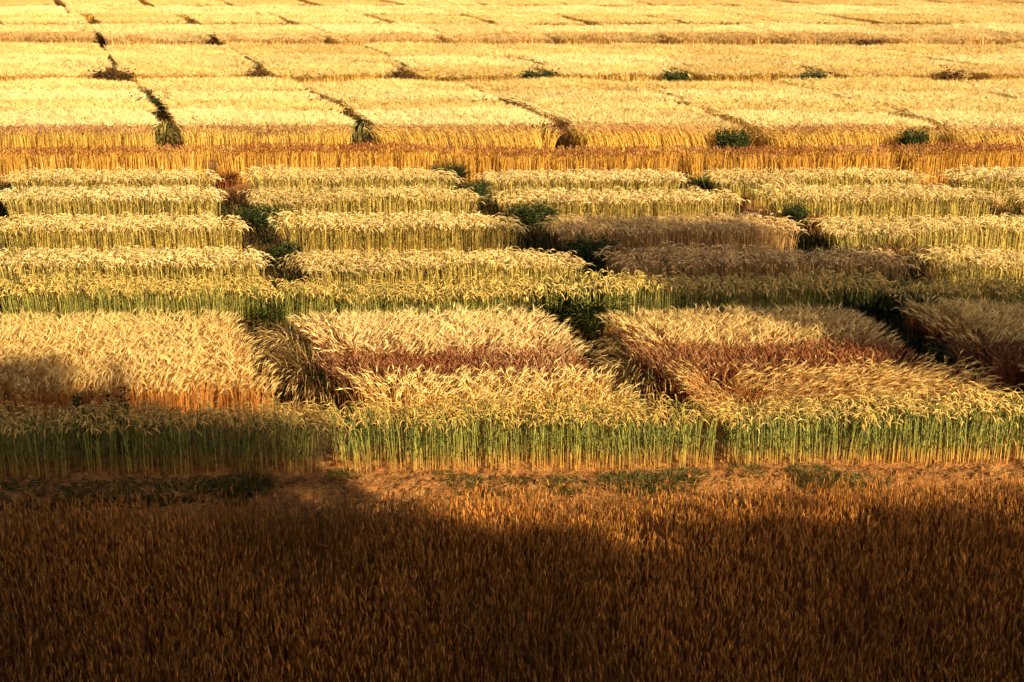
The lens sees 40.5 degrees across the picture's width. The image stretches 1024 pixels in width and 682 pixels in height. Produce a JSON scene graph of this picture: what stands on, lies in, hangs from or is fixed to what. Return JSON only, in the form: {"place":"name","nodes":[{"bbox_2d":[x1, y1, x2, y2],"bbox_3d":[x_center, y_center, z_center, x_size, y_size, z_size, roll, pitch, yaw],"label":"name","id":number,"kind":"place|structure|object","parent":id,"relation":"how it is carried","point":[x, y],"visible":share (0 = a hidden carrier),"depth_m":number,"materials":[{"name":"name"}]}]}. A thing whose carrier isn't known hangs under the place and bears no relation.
{"place":"outdoors","nodes":[
{"label":"outdoors","id":0,"kind":"place"},
{"bbox_2d":[0,467,1023,681],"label":"barley field","id":1,"kind":"structure","parent":0,"point":[317,564],"depth_m":14.67,"materials":[{"name":"plant"}]},
{"bbox_2d":[0,456,1023,582],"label":"dirt path","id":2,"kind":"structure","parent":0,"point":[328,462],"depth_m":18.82,"materials":[{"name":"plant"}]},
{"bbox_2d":[43,475,271,508],"bbox_3d":[-4.653,2.010,18.321,3.105,0.142,1.071,0,18,0],"label":"grass patch","id":3,"kind":"object","parent":2,"relation":"on","point":[189,485],"visible":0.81,"depth_m":18.35,"materials":[{"name":"green plant"}]},
{"bbox_2d":[0,456,1022,548],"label":"soil crumbs","id":4,"kind":"object","parent":2,"relation":"on","point":[486,473],"visible":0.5,"depth_m":18.64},
{"bbox_2d":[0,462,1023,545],"bbox_3d":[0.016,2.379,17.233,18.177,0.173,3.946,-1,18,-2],"label":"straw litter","id":5,"kind":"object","parent":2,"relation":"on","point":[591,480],"visible":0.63,"depth_m":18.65,"materials":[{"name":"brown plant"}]},
{"bbox_2d":[592,467,702,496],"bbox_3d":[1.837,1.895,18.686,1.538,0.140,0.848,0,18,0],"label":"grass patch","id":6,"kind":"object","parent":2,"relation":"on","point":[640,484],"visible":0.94,"depth_m":18.68,"materials":[{"name":"green plant"}]},
{"bbox_2d":[0,0,1023,681],"bbox_3d":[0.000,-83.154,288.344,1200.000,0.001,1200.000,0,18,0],"label":"ground","id":7,"kind":"structure","parent":0,"point":[756,210],"depth_m":21.16,"materials":[{"name":"soil"}]},
{"bbox_2d":[0,62,105,82],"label":"grain plot","id":8,"kind":"object","parent":7,"relation":"on","point":[12,72],"visible":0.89,"depth_m":57.08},
{"bbox_2d":[0,40,109,62],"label":"grain plot","id":9,"kind":"object","parent":7,"relation":"on","point":[56,48],"visible":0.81,"depth_m":64.97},
{"bbox_2d":[0,52,112,69],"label":"grain plot","id":10,"kind":"object","parent":7,"relation":"on","point":[86,61],"visible":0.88,"depth_m":60.43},
{"bbox_2d":[0,75,139,93],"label":"grain plot","id":11,"kind":"object","parent":7,"relation":"on","point":[63,83],"visible":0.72,"depth_m":52.58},
{"bbox_2d":[0,86,149,101],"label":"grain plot","id":12,"kind":"object","parent":7,"relation":"on","point":[96,94],"visible":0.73,"depth_m":49.94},
{"bbox_2d":[0,121,156,160],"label":"wheat plot","id":13,"kind":"object","parent":7,"relation":"on","point":[40,138],"visible":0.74,"depth_m":42.34,"materials":[{"name":"yellow plant"}]},
{"bbox_2d":[0,96,159,121],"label":"grain plot","id":14,"kind":"object","parent":7,"relation":"on","point":[13,104],"visible":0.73,"depth_m":47.22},
{"bbox_2d":[0,106,159,147],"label":"grain plot","id":15,"kind":"object","parent":7,"relation":"on","point":[107,116],"visible":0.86,"depth_m":44.55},
{"bbox_2d":[0,143,212,182],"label":"wheat plot","id":16,"kind":"object","parent":7,"relation":"on","point":[20,159],"visible":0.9,"depth_m":39.01,"materials":[{"name":"orange plant"}]},
{"bbox_2d":[0,165,223,206],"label":"wheat plot","id":17,"kind":"object","parent":7,"relation":"on","point":[91,179],"visible":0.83,"depth_m":35.89,"materials":[{"name":"yellow plant"}]},
{"bbox_2d":[0,182,227,229],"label":"wheat plot","id":18,"kind":"object","parent":7,"relation":"on","point":[148,201],"visible":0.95,"depth_m":33.33,"materials":[{"name":"yellow plant"}]},
{"bbox_2d":[0,208,252,261],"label":"wheat plot","id":19,"kind":"object","parent":7,"relation":"on","point":[74,232],"visible":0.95,"depth_m":30.41,"materials":[{"name":"yellow plant"}]},
{"bbox_2d":[0,242,275,301],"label":"wheat plot","id":20,"kind":"object","parent":7,"relation":"on","point":[176,266],"visible":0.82,"depth_m":27.37,"materials":[{"name":"yellow plant"}]},
{"bbox_2d":[0,269,276,331],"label":"plot","id":21,"kind":"object","parent":7,"relation":"on","point":[159,287],"visible":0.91,"depth_m":25.45,"materials":[{"name":"yellow plant"}]},
{"bbox_2d":[0,305,283,421],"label":"plot","id":22,"kind":"object","parent":7,"relation":"on","point":[84,354],"visible":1,"depth_m":21.82,"materials":[{"name":"beige plant"}]},
{"bbox_2d":[100,28,209,50],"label":"grain plot","id":23,"kind":"object","parent":7,"relation":"on","point":[123,37],"visible":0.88,"depth_m":71.65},
{"bbox_2d":[0,393,341,479],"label":"wheat plot","id":24,"kind":"object","parent":7,"relation":"on","point":[137,434],"visible":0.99,"depth_m":18.96,"materials":[{"name":"green plant"}]},
{"bbox_2d":[103,42,244,63],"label":"grain plot","id":25,"kind":"object","parent":7,"relation":"on","point":[145,49],"visible":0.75,"depth_m":65.33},
{"bbox_2d":[112,52,256,68],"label":"grain plot","id":26,"kind":"object","parent":7,"relation":"on","point":[208,60],"visible":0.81,"depth_m":60.66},
{"bbox_2d":[113,62,258,86],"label":"grain plot","id":27,"kind":"object","parent":7,"relation":"on","point":[158,71],"visible":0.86,"depth_m":57.15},
{"bbox_2d":[136,75,309,97],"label":"grain plot","id":28,"kind":"object","parent":7,"relation":"on","point":[222,84],"visible":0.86,"depth_m":52.48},
{"bbox_2d":[150,89,321,114],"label":"grain plot","id":29,"kind":"object","parent":7,"relation":"on","point":[283,95],"visible":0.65,"depth_m":50.15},
{"bbox_2d":[161,95,347,130],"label":"grain plot","id":30,"kind":"object","parent":7,"relation":"on","point":[254,104],"visible":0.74,"depth_m":47.32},
{"bbox_2d":[166,105,355,152],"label":"grain plot","id":31,"kind":"object","parent":7,"relation":"on","point":[260,118],"visible":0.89,"depth_m":44.21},
{"bbox_2d":[176,121,354,160],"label":"wheat plot","id":32,"kind":"object","parent":7,"relation":"on","point":[339,136],"visible":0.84,"depth_m":42.39,"materials":[{"name":"yellow plant"}]},
{"bbox_2d":[212,30,326,50],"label":"grain plot","id":33,"kind":"object","parent":7,"relation":"on","point":[272,37],"visible":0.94,"depth_m":71.56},
{"bbox_2d":[234,335,379,413],"bbox_3d":[-3.128,0.554,22.077,2.182,0.863,3.066,-14,23,-38],"label":"grass tussock","id":34,"kind":"object","parent":7,"relation":"on","point":[301,382],"depth_m":21.82,"materials":[{"name":"beige plant"}]},
{"bbox_2d":[227,42,388,66],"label":"grain plot","id":35,"kind":"object","parent":7,"relation":"on","point":[251,49],"visible":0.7,"depth_m":65.44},
{"bbox_2d":[207,140,437,183],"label":"wheat plot","id":36,"kind":"object","parent":7,"relation":"on","point":[349,158],"visible":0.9,"depth_m":38.98,"materials":[{"name":"orange plant"}]},
{"bbox_2d":[249,52,402,77],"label":"grain plot","id":37,"kind":"object","parent":7,"relation":"on","point":[281,58],"visible":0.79,"depth_m":60.72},
{"bbox_2d":[261,61,397,84],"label":"grain plot","id":38,"kind":"object","parent":7,"relation":"on","point":[324,73],"visible":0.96,"depth_m":57.14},
{"bbox_2d":[234,164,465,206],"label":"wheat plot","id":39,"kind":"object","parent":7,"relation":"on","point":[380,178],"visible":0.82,"depth_m":35.88,"materials":[{"name":"yellow plant"}]},
{"bbox_2d":[236,182,486,230],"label":"wheat plot","id":40,"kind":"object","parent":7,"relation":"on","point":[396,199],"visible":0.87,"depth_m":33.35,"materials":[{"name":"yellow plant"}]},
{"bbox_2d":[308,21,440,44],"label":"grain plot","id":41,"kind":"object","parent":7,"relation":"on","point":[378,28],"visible":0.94,"depth_m":75.78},
{"bbox_2d":[323,30,441,48],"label":"grain plot","id":42,"kind":"object","parent":7,"relation":"on","point":[354,38],"visible":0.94,"depth_m":71.73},
{"bbox_2d":[301,76,475,100],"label":"grain plot","id":43,"kind":"object","parent":7,"relation":"on","point":[356,84],"visible":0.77,"depth_m":52.62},
{"bbox_2d":[262,207,529,260],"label":"wheat plot","id":44,"kind":"object","parent":7,"relation":"on","point":[395,236],"visible":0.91,"depth_m":30.41,"materials":[{"name":"yellow plant"}]},
{"bbox_2d":[319,87,498,116],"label":"grain plot","id":45,"kind":"object","parent":7,"relation":"on","point":[411,94],"visible":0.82,"depth_m":49.71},
{"bbox_2d":[249,271,576,331],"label":"rye plot","id":46,"kind":"object","parent":7,"relation":"on","point":[316,292],"visible":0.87,"depth_m":25.44,"materials":[{"name":"yellow plant"}]},
{"bbox_2d":[339,97,526,123],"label":"grain plot","id":47,"kind":"object","parent":7,"relation":"on","point":[379,104],"visible":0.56,"depth_m":47.63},
{"bbox_2d":[285,303,588,381],"bbox_3d":[-1.287,-0.011,23.205,5.184,1.048,2.272,-1,18,-2],"label":"barley plot","id":48,"kind":"object","parent":7,"relation":"on","point":[434,336],"visible":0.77,"depth_m":23.00,"materials":[{"name":"beige plant"}]},
{"bbox_2d":[285,243,594,301],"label":"wheat plot","id":49,"kind":"object","parent":7,"relation":"on","point":[413,265],"visible":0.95,"depth_m":27.40,"materials":[{"name":"yellow plant"}]},
{"bbox_2d":[362,41,518,60],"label":"grain plot","id":50,"kind":"object","parent":7,"relation":"on","point":[399,49],"visible":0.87,"depth_m":64.87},
{"bbox_2d":[308,342,594,413],"bbox_3d":[-0.996,0.544,21.752,4.515,0.863,1.371,-1,18,-2],"label":"wheat plot","id":51,"kind":"object","parent":7,"relation":"on","point":[517,364],"visible":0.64,"depth_m":21.61,"materials":[{"name":"brown plant"}]},
{"bbox_2d":[354,104,555,149],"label":"grain plot","id":52,"kind":"object","parent":7,"relation":"on","point":[495,115],"visible":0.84,"depth_m":44.51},
{"bbox_2d":[364,122,564,160],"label":"wheat plot","id":53,"kind":"object","parent":7,"relation":"on","point":[452,134],"visible":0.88,"depth_m":42.31,"materials":[{"name":"yellow plant"}]},
{"bbox_2d":[391,54,541,70],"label":"grain plot","id":54,"kind":"object","parent":7,"relation":"on","point":[417,60],"visible":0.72,"depth_m":60.76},
{"bbox_2d":[404,62,542,83],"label":"grain plot","id":55,"kind":"object","parent":7,"relation":"on","point":[454,73],"visible":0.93,"depth_m":57.30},
{"bbox_2d":[336,357,645,442],"bbox_3d":[-0.351,0.824,20.612,4.704,1.017,1.539,-1,18,-2],"label":"barley plot","id":56,"kind":"object","parent":7,"relation":"on","point":[421,392],"visible":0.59,"depth_m":20.60,"materials":[{"name":"yellow plant"}]},
{"bbox_2d":[433,30,552,47],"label":"grain plot","id":57,"kind":"object","parent":7,"relation":"on","point":[486,38],"visible":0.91,"depth_m":71.69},
{"bbox_2d":[0,44,1023,401],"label":"alley weeds","id":58,"kind":"object","parent":7,"relation":"on","point":[534,238],"visible":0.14,"depth_m":29.01,"materials":[{"name":"green plant"}]},
{"bbox_2d":[301,387,735,474],"bbox_3d":[0.040,1.241,19.280,5.998,1.024,1.457,-1,18,-2],"label":"wheat plot","id":59,"kind":"object","parent":7,"relation":"on","point":[626,445],"visible":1,"depth_m":19.16,"materials":[{"name":"green plant"}]},
{"bbox_2d":[458,75,650,98],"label":"grain plot","id":60,"kind":"object","parent":7,"relation":"on","point":[547,83],"visible":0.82,"depth_m":52.39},
{"bbox_2d":[431,142,683,182],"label":"wheat plot","id":61,"kind":"object","parent":7,"relation":"on","point":[524,159],"visible":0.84,"depth_m":39.01,"materials":[{"name":"orange plant"}]},
{"bbox_2d":[487,42,657,61],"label":"grain plot","id":62,"kind":"object","parent":7,"relation":"on","point":[524,49],"visible":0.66,"depth_m":65.42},
{"bbox_2d":[507,270,654,330],"bbox_3d":[1.225,-0.710,25.625,2.963,0.978,2.686,5,18,16],"label":"weed clump","id":63,"kind":"object","parent":7,"relation":"on","point":[566,308],"visible":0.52,"depth_m":25.24,"materials":[{"name":"green plant"}]},
{"bbox_2d":[472,166,694,207],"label":"wheat plot","id":64,"kind":"object","parent":7,"relation":"on","point":[572,179],"visible":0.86,"depth_m":35.88,"materials":[{"name":"yellow plant"}]},
{"bbox_2d":[485,87,682,113],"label":"grain plot","id":65,"kind":"object","parent":7,"relation":"on","point":[563,94],"visible":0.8,"depth_m":49.84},
{"bbox_2d":[520,51,683,71],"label":"grain plot","id":66,"kind":"object","parent":7,"relation":"on","point":[566,59],"visible":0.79,"depth_m":60.66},
{"bbox_2d":[543,30,664,45],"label":"grain plot","id":67,"kind":"object","parent":7,"relation":"on","point":[600,38],"visible":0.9,"depth_m":71.73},
{"bbox_2d":[515,97,704,124],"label":"grain plot","id":68,"kind":"object","parent":7,"relation":"on","point":[542,106],"visible":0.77,"depth_m":47.35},
{"bbox_2d":[536,62,690,81],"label":"grain plot","id":69,"kind":"object","parent":7,"relation":"on","point":[642,72],"visible":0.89,"depth_m":57.12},
{"bbox_2d":[486,184,750,230],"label":"wheat plot","id":70,"kind":"object","parent":7,"relation":"on","point":[691,202],"visible":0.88,"depth_m":33.33,"materials":[{"name":"yellow plant"}]},
{"bbox_2d":[545,106,737,150],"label":"grain plot","id":71,"kind":"object","parent":7,"relation":"on","point":[610,116],"visible":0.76,"depth_m":44.64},
{"bbox_2d":[569,334,730,410],"bbox_3d":[2.200,0.493,22.393,3.052,0.867,2.384,-11,20,-30],"label":"grass tussock","id":72,"kind":"object","parent":7,"relation":"on","point":[624,371],"depth_m":22.02,"materials":[{"name":"beige plant"}]},
{"bbox_2d":[565,120,759,160],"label":"wheat plot","id":73,"kind":"object","parent":7,"relation":"on","point":[598,134],"visible":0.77,"depth_m":42.31,"materials":[{"name":"yellow plant"}]},
{"bbox_2d":[536,209,807,261],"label":"wheat plot","id":74,"kind":"object","parent":7,"relation":"on","point":[628,232],"visible":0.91,"depth_m":30.44,"materials":[{"name":"brown plant"}]},
{"bbox_2d":[612,41,792,58],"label":"grain plot","id":75,"kind":"object","parent":7,"relation":"on","point":[700,50],"visible":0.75,"depth_m":65.08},
{"bbox_2d":[650,29,780,46],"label":"grain plot","id":76,"kind":"object","parent":7,"relation":"on","point":[679,37],"visible":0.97,"depth_m":71.64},
{"bbox_2d":[627,78,811,97],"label":"grain plot","id":77,"kind":"object","parent":7,"relation":"on","point":[656,85],"visible":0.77,"depth_m":52.52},
{"bbox_2d":[552,264,898,331],"bbox_3d":[3.890,-0.797,25.553,6.353,1.133,1.276,0,18,0],"label":"rye plot","id":78,"kind":"object","parent":7,"relation":"on","point":[678,284],"visible":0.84,"depth_m":25.41,"materials":[{"name":"yellow plant"}]},
{"bbox_2d":[660,54,825,70],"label":"grain plot","id":79,"kind":"object","parent":7,"relation":"on","point":[734,60],"visible":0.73,"depth_m":60.93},
{"bbox_2d":[595,301,902,382],"bbox_3d":[3.924,-0.051,23.393,5.055,1.011,2.183,-1,18,-2],"label":"barley plot","id":80,"kind":"object","parent":7,"relation":"on","point":[709,331],"visible":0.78,"depth_m":23.24,"materials":[{"name":"beige plant"}]},
{"bbox_2d":[671,61,833,85],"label":"grain plot","id":81,"kind":"object","parent":7,"relation":"on","point":[752,72],"visible":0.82,"depth_m":57.18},
{"bbox_2d":[591,240,918,301],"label":"wheat plot","id":82,"kind":"object","parent":7,"relation":"on","point":[671,259],"visible":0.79,"depth_m":27.39,"materials":[{"name":"brown plant"}]},
{"bbox_2d":[657,86,854,108],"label":"grain plot","id":83,"kind":"object","parent":7,"relation":"on","point":[786,94],"visible":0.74,"depth_m":50.05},
{"bbox_2d":[621,334,920,409],"bbox_3d":[4.045,0.436,21.911,4.565,0.974,1.421,-1,18,-2],"label":"wheat plot","id":84,"kind":"object","parent":7,"relation":"on","point":[704,362],"visible":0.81,"depth_m":21.75,"materials":[{"name":"brown plant"}]},
{"bbox_2d":[665,143,907,180],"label":"wheat plot","id":85,"kind":"object","parent":7,"relation":"on","point":[850,156],"visible":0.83,"depth_m":38.99,"materials":[{"name":"orange plant"}]},
{"bbox_2d":[683,96,901,129],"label":"grain plot","id":86,"kind":"object","parent":7,"relation":"on","point":[713,106],"visible":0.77,"depth_m":47.44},
{"bbox_2d":[692,164,935,206],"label":"wheat plot","id":87,"kind":"object","parent":7,"relation":"on","point":[734,182],"visible":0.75,"depth_m":35.91,"materials":[{"name":"yellow plant"}]},
{"bbox_2d":[716,107,935,152],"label":"grain plot","id":88,"kind":"object","parent":7,"relation":"on","point":[754,119],"visible":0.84,"depth_m":44.49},
{"bbox_2d":[760,30,892,49],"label":"grain plot","id":89,"kind":"object","parent":7,"relation":"on","point":[816,38],"visible":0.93,"depth_m":71.63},
{"bbox_2d":[736,42,936,60],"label":"grain plot","id":90,"kind":"object","parent":7,"relation":"on","point":[814,50],"visible":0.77,"depth_m":65.03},
{"bbox_2d":[664,348,1020,436],"bbox_3d":[4.912,0.753,20.800,5.187,1.040,2.005,-1,18,-2],"label":"barley plot","id":91,"kind":"object","parent":7,"relation":"on","point":[878,381],"visible":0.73,"depth_m":20.74,"materials":[{"name":"yellow plant"}]},
{"bbox_2d":[752,121,946,160],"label":"wheat plot","id":92,"kind":"object","parent":7,"relation":"on","point":[855,135],"visible":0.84,"depth_m":42.40,"materials":[{"name":"yellow plant"}]},
{"bbox_2d":[685,381,1023,466],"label":"wheat plot","id":93,"kind":"object","parent":7,"relation":"on","point":[868,416],"visible":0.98,"depth_m":19.34,"materials":[{"name":"green plant"}]},
{"bbox_2d":[741,180,1003,229],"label":"wheat plot","id":94,"kind":"object","parent":7,"relation":"on","point":[887,199],"visible":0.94,"depth_m":33.31,"materials":[{"name":"yellow plant"}]},
{"bbox_2d":[802,269,950,331],"bbox_3d":[6.684,-0.679,25.538,3.127,0.971,2.989,11,21,32],"label":"weed clump","id":95,"kind":"object","parent":7,"relation":"on","point":[879,312],"visible":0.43,"depth_m":25.18,"materials":[{"name":"green plant"}]},
{"bbox_2d":[778,75,979,96],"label":"grain plot","id":96,"kind":"object","parent":7,"relation":"on","point":[885,84],"visible":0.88,"depth_m":52.53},
{"bbox_2d":[793,53,973,71],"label":"grain plot","id":97,"kind":"object","parent":7,"relation":"on","point":[869,59],"visible":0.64,"depth_m":61.11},
{"bbox_2d":[806,63,972,82],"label":"grain plot","id":98,"kind":"object","parent":7,"relation":"on","point":[892,70],"visible":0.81,"depth_m":57.47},
{"bbox_2d":[838,237,969,281],"bbox_3d":[8.205,-1.705,29.517,2.768,0.730,3.021,8,19,24],"label":"grass tussock","id":99,"kind":"object","parent":7,"relation":"on","point":[904,251],"depth_m":29.53,"materials":[{"name":"yellow plant"}]},
{"bbox_2d":[799,212,1023,260],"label":"wheat plot","id":100,"kind":"object","parent":7,"relation":"on","point":[851,233],"visible":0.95,"depth_m":30.44,"materials":[{"name":"yellow plant"}]},
{"bbox_2d":[821,87,1018,111],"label":"grain plot","id":101,"kind":"object","parent":7,"relation":"on","point":[865,94],"visible":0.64,"depth_m":50.16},
{"bbox_2d":[871,30,1004,49],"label":"grain plot","id":102,"kind":"object","parent":7,"relation":"on","point":[953,38],"visible":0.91,"depth_m":71.61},
{"bbox_2d":[867,270,1023,327],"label":"rye plot","id":103,"kind":"object","parent":7,"relation":"on","point":[1001,290],"visible":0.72,"depth_m":25.42,"materials":[{"name":"green plant"}]},
{"bbox_2d":[867,96,1023,128],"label":"grain plot","id":104,"kind":"object","parent":7,"relation":"on","point":[994,105],"visible":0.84,"depth_m":47.42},
{"bbox_2d":[869,43,1023,60],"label":"grain plot","id":105,"kind":"object","parent":7,"relation":"on","point":[952,50],"visible":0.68,"depth_m":65.91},
{"bbox_2d":[888,140,1023,183],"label":"wheat plot","id":106,"kind":"object","parent":7,"relation":"on","point":[1003,155],"visible":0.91,"depth_m":38.97,"materials":[{"name":"orange plant"}]},
{"bbox_2d":[891,294,1023,354],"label":"barley plot","id":107,"kind":"object","parent":7,"relation":"on","point":[997,321],"visible":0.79,"depth_m":23.52,"materials":[{"name":"brown plant"}]},
{"bbox_2d":[899,244,1023,298],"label":"wheat plot","id":108,"kind":"object","parent":7,"relation":"on","point":[998,262],"visible":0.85,"depth_m":27.50,"materials":[{"name":"yellow plant"}]},
{"bbox_2d":[900,108,1023,147],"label":"grain plot","id":109,"kind":"object","parent":7,"relation":"on","point":[970,119],"visible":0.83,"depth_m":44.69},
{"bbox_2d":[932,163,1023,206],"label":"wheat plot","id":110,"kind":"object","parent":7,"relation":"on","point":[995,179],"visible":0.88,"depth_m":35.94,"materials":[{"name":"yellow plant"}]},
{"bbox_2d":[937,123,1023,159],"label":"wheat plot","id":111,"kind":"object","parent":7,"relation":"on","point":[1014,134],"visible":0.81,"depth_m":42.44,"materials":[{"name":"yellow plant"}]},
{"bbox_2d":[945,337,1023,404],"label":"wheat plot","id":112,"kind":"object","parent":7,"relation":"on","point":[1011,379],"visible":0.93,"depth_m":22.00,"materials":[{"name":"brown plant"}]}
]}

